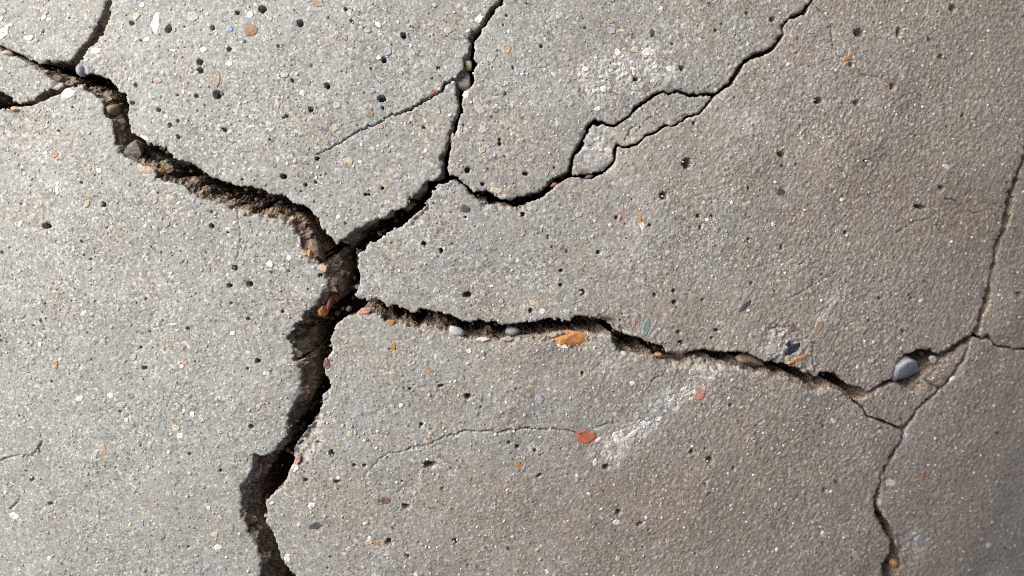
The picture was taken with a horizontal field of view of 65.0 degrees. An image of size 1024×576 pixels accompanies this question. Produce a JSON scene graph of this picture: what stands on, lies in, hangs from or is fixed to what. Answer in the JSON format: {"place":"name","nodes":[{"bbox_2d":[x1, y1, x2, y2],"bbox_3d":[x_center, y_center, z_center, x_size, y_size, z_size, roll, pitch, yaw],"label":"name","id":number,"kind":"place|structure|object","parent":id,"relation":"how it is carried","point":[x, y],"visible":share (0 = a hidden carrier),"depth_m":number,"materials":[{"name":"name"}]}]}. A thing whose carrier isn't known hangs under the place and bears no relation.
{"place":"outdoors","nodes":[
{"label":"outdoors","id":0,"kind":"place"},
{"bbox_2d":[0,0,819,479],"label":"ground","id":1,"kind":"structure","parent":0,"point":[288,458],"depth_m":0.56,"materials":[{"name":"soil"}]},
{"bbox_2d":[0,0,111,82],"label":"concrete slab","id":2,"kind":"structure","parent":1,"relation":"on","point":[63,34],"depth_m":0.48,"materials":[{"name":"grey concrete"}]},
{"bbox_2d":[0,46,125,108],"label":"concrete slab","id":3,"kind":"structure","parent":1,"relation":"on","point":[24,81],"depth_m":0.49,"materials":[{"name":"grey concrete"}]},
{"bbox_2d":[0,84,358,575],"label":"concrete slab","id":4,"kind":"structure","parent":1,"relation":"on","point":[162,369],"depth_m":0.50,"materials":[{"name":"grey concrete"}]},
{"bbox_2d":[79,0,501,244],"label":"concrete slab","id":5,"kind":"structure","parent":1,"relation":"on","point":[338,118],"depth_m":0.48,"materials":[{"name":"grey concrete"}]},
{"bbox_2d":[76,64,85,76],"bbox_3d":[-0.259,-0.131,0.485,0.006,0.008,0.008,0,90,0],"label":"pebble","id":6,"kind":"object","parent":5,"relation":"on","point":[79,69],"visible":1,"depth_m":0.48,"materials":[{"name":"white stone"}]},
{"bbox_2d":[464,59,471,70],"bbox_3d":[-0.027,-0.136,0.490,0.005,0.006,0.008,0,90,0],"label":"stone","id":7,"kind":"object","parent":5,"relation":"on","point":[468,64],"visible":1,"depth_m":0.49,"materials":[{"name":"beige stone"}]},
{"bbox_2d":[264,298,901,575],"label":"concrete slab","id":8,"kind":"structure","parent":1,"relation":"on","point":[430,443],"depth_m":0.54,"materials":[{"name":"grey concrete"}]},
{"bbox_2d":[2,49,930,574],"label":"crack rubble","id":9,"kind":"object","parent":8,"relation":"on","point":[348,309],"visible":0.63,"depth_m":0.52,"materials":[{"name":"stone"}]},
{"bbox_2d":[456,72,470,92],"bbox_3d":[-0.030,-0.126,0.492,0.010,0.008,0.013,0,90,0],"label":"stone","id":10,"kind":"object","parent":9,"relation":"on","point":[463,85],"visible":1,"depth_m":0.49,"materials":[{"name":"grey stone"}]},
{"bbox_2d":[505,326,519,335],"bbox_3d":[0.000,0.027,0.514,0.010,0.008,0.006,0,90,0],"label":"stone","id":11,"kind":"object","parent":9,"relation":"on","point":[512,330],"visible":1,"depth_m":0.51,"materials":[{"name":"white stone"}]},
{"bbox_2d":[735,353,763,366],"bbox_3d":[0.164,0.049,0.551,0.023,0.015,0.010,0,90,0],"label":"stone","id":12,"kind":"object","parent":8,"relation":"on","point":[748,359],"visible":1,"depth_m":0.55,"materials":[{"name":"brown stone"}]},
{"bbox_2d":[448,0,810,200],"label":"concrete slab","id":13,"kind":"structure","parent":1,"relation":"on","point":[555,81],"depth_m":0.49,"materials":[{"name":"grey concrete"}]},
{"bbox_2d":[566,93,710,175],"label":"concrete slab","id":14,"kind":"structure","parent":1,"relation":"on","point":[593,152],"depth_m":0.51,"materials":[{"name":"grey concrete"}]},
{"bbox_2d":[355,0,1023,390],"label":"concrete slab","id":15,"kind":"structure","parent":1,"relation":"on","point":[821,186],"depth_m":0.54,"materials":[{"name":"concrete"}]},
{"bbox_2d":[585,174,592,178],"bbox_3d":[0.048,-0.070,0.504,0.006,0.004,0.003,0,90,0],"label":"stone","id":16,"kind":"object","parent":15,"relation":"on","point":[588,176],"visible":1,"depth_m":0.50,"materials":[{"name":"stone"}]},
{"bbox_2d":[818,342,967,426],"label":"concrete slab","id":17,"kind":"structure","parent":1,"relation":"on","point":[898,402],"depth_m":0.60,"materials":[{"name":"concrete"}]},
{"bbox_2d":[892,355,918,381],"bbox_3d":[0.292,0.059,0.598,0.031,0.024,0.019,-7,90,0],"label":"pebble","id":18,"kind":"object","parent":17,"relation":"on","point":[906,366],"visible":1,"depth_m":0.59,"materials":[{"name":"grey stone"}]},
{"bbox_2d":[873,335,1023,575],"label":"concrete slab","id":19,"kind":"structure","parent":1,"relation":"on","point":[948,496],"depth_m":0.65,"materials":[{"name":"concrete"}]},
{"bbox_2d":[889,558,898,566],"bbox_3d":[0.312,0.225,0.657,0.010,0.008,0.009,0,90,0],"label":"stone","id":20,"kind":"object","parent":19,"relation":"on","point":[893,562],"visible":1,"depth_m":0.65,"materials":[{"name":"orange stone"}]},
{"bbox_2d":[971,147,1023,348],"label":"concrete slab","id":21,"kind":"structure","parent":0,"point":[1000,320],"depth_m":0.62,"materials":[{"name":"grey concrete"}]}
]}

